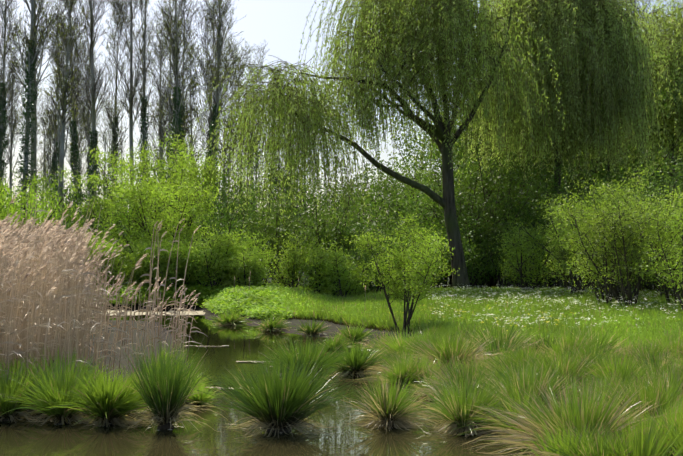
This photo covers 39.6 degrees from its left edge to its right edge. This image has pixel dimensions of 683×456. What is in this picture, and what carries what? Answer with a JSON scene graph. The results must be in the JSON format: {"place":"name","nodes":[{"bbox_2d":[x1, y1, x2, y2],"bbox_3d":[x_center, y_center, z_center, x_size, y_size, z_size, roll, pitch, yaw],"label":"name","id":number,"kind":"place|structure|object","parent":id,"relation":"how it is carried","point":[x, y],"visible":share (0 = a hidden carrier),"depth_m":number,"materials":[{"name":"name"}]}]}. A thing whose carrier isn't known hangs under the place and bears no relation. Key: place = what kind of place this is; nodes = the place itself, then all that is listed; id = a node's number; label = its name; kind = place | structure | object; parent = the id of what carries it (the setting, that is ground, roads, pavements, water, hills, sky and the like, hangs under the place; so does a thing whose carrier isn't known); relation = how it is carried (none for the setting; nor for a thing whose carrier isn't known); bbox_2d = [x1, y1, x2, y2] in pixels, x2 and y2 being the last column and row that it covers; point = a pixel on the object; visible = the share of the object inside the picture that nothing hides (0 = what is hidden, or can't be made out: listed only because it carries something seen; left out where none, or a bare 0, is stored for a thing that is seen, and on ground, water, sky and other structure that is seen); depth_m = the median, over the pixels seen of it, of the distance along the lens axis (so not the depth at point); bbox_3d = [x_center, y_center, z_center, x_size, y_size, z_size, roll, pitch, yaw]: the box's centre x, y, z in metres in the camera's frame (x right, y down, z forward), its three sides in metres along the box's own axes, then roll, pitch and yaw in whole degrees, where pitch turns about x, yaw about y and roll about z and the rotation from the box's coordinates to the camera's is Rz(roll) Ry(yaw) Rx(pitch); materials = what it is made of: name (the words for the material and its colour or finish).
{"place":"outdoors","nodes":[
{"label":"outdoors","id":0,"kind":"place"},
{"bbox_2d":[0,310,535,455],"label":"pond water","id":1,"kind":"structure","parent":0,"point":[25,438],"depth_m":9.82,"materials":[{"name":"brown liquid"}]},
{"bbox_2d":[0,194,207,411],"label":"reed stalks","id":2,"kind":"object","parent":1,"relation":"on","point":[35,319],"visible":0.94,"depth_m":12.50,"materials":[{"name":"beige plant"}]},
{"bbox_2d":[0,192,200,322],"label":"reed plumes","id":3,"kind":"object","parent":2,"relation":"attached to","point":[5,230],"visible":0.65,"depth_m":13.09,"materials":[{"name":"beige plant"}]},
{"bbox_2d":[19,310,486,434],"bbox_3d":[-3.464,2.683,23.451,6.988,0.016,30.302,1,-2,-14],"label":"floating scum","id":4,"kind":"object","parent":1,"relation":"on","point":[189,312],"visible":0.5,"depth_m":34.29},
{"bbox_2d":[0,0,682,266],"label":"sky","id":5,"kind":"structure","parent":0,"point":[280,24],"materials":[{"name":"white"}]},
{"bbox_2d":[53,272,675,385],"bbox_3d":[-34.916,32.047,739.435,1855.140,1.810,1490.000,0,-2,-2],"label":"ground","id":6,"kind":"structure","parent":0,"point":[209,314],"depth_m":23.73,"materials":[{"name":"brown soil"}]},
{"bbox_2d":[0,39,274,267],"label":"ivy leaves","id":7,"kind":"object","parent":6,"relation":"on","point":[23,139],"visible":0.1,"depth_m":79.41,"materials":[{"name":"green plant"}]},
{"bbox_2d":[0,123,459,306],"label":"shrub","id":8,"kind":"object","parent":6,"relation":"on","point":[199,193],"visible":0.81,"depth_m":43.93,"materials":[{"name":"green plant"}]},
{"bbox_2d":[0,330,467,432],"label":"tussock stools","id":9,"kind":"object","parent":6,"relation":"on","point":[164,426],"depth_m":10.09,"materials":[{"name":"brown soil"}]},
{"bbox_2d":[0,0,666,262],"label":"poplar","id":10,"kind":"object","parent":6,"relation":"on","point":[79,78],"depth_m":83.99,"materials":[{"name":"grey plant"}]},
{"bbox_2d":[0,0,664,191],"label":"branches","id":11,"kind":"object","parent":10,"relation":"attached to","point":[136,72],"visible":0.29,"depth_m":88.78,"materials":[{"name":"brown plant"}]},
{"bbox_2d":[0,53,682,332],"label":"shrub","id":12,"kind":"object","parent":6,"relation":"on","point":[198,264],"depth_m":40.66,"materials":[{"name":"green plant"}]},
{"bbox_2d":[0,284,682,455],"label":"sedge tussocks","id":13,"kind":"object","parent":6,"relation":"on","point":[580,391],"visible":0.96,"depth_m":10.56,"materials":[{"name":"green plant"}]},
{"bbox_2d":[0,5,682,291],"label":"thicket foliage","id":14,"kind":"object","parent":6,"relation":"on","point":[424,198],"visible":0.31,"depth_m":51.67,"materials":[{"name":"green plant"}]},
{"bbox_2d":[84,282,682,345],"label":"bank herbs","id":15,"kind":"object","parent":6,"relation":"on","point":[260,300],"visible":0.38,"depth_m":34.04,"materials":[{"name":"green plant"}]},
{"bbox_2d":[387,304,575,330],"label":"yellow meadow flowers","id":16,"kind":"object","parent":15,"relation":"on","point":[510,320],"visible":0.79,"depth_m":24.56,"materials":[{"name":"plant"}]},
{"bbox_2d":[180,0,682,288],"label":"willow","id":17,"kind":"object","parent":6,"relation":"on","point":[612,69],"depth_m":45.83,"materials":[{"name":"green plant"}]},
{"bbox_2d":[426,283,682,326],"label":"white meadow flowers","id":18,"kind":"object","parent":6,"relation":"on","point":[551,300],"visible":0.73,"depth_m":27.73,"materials":[{"name":"white plant"}]}
]}

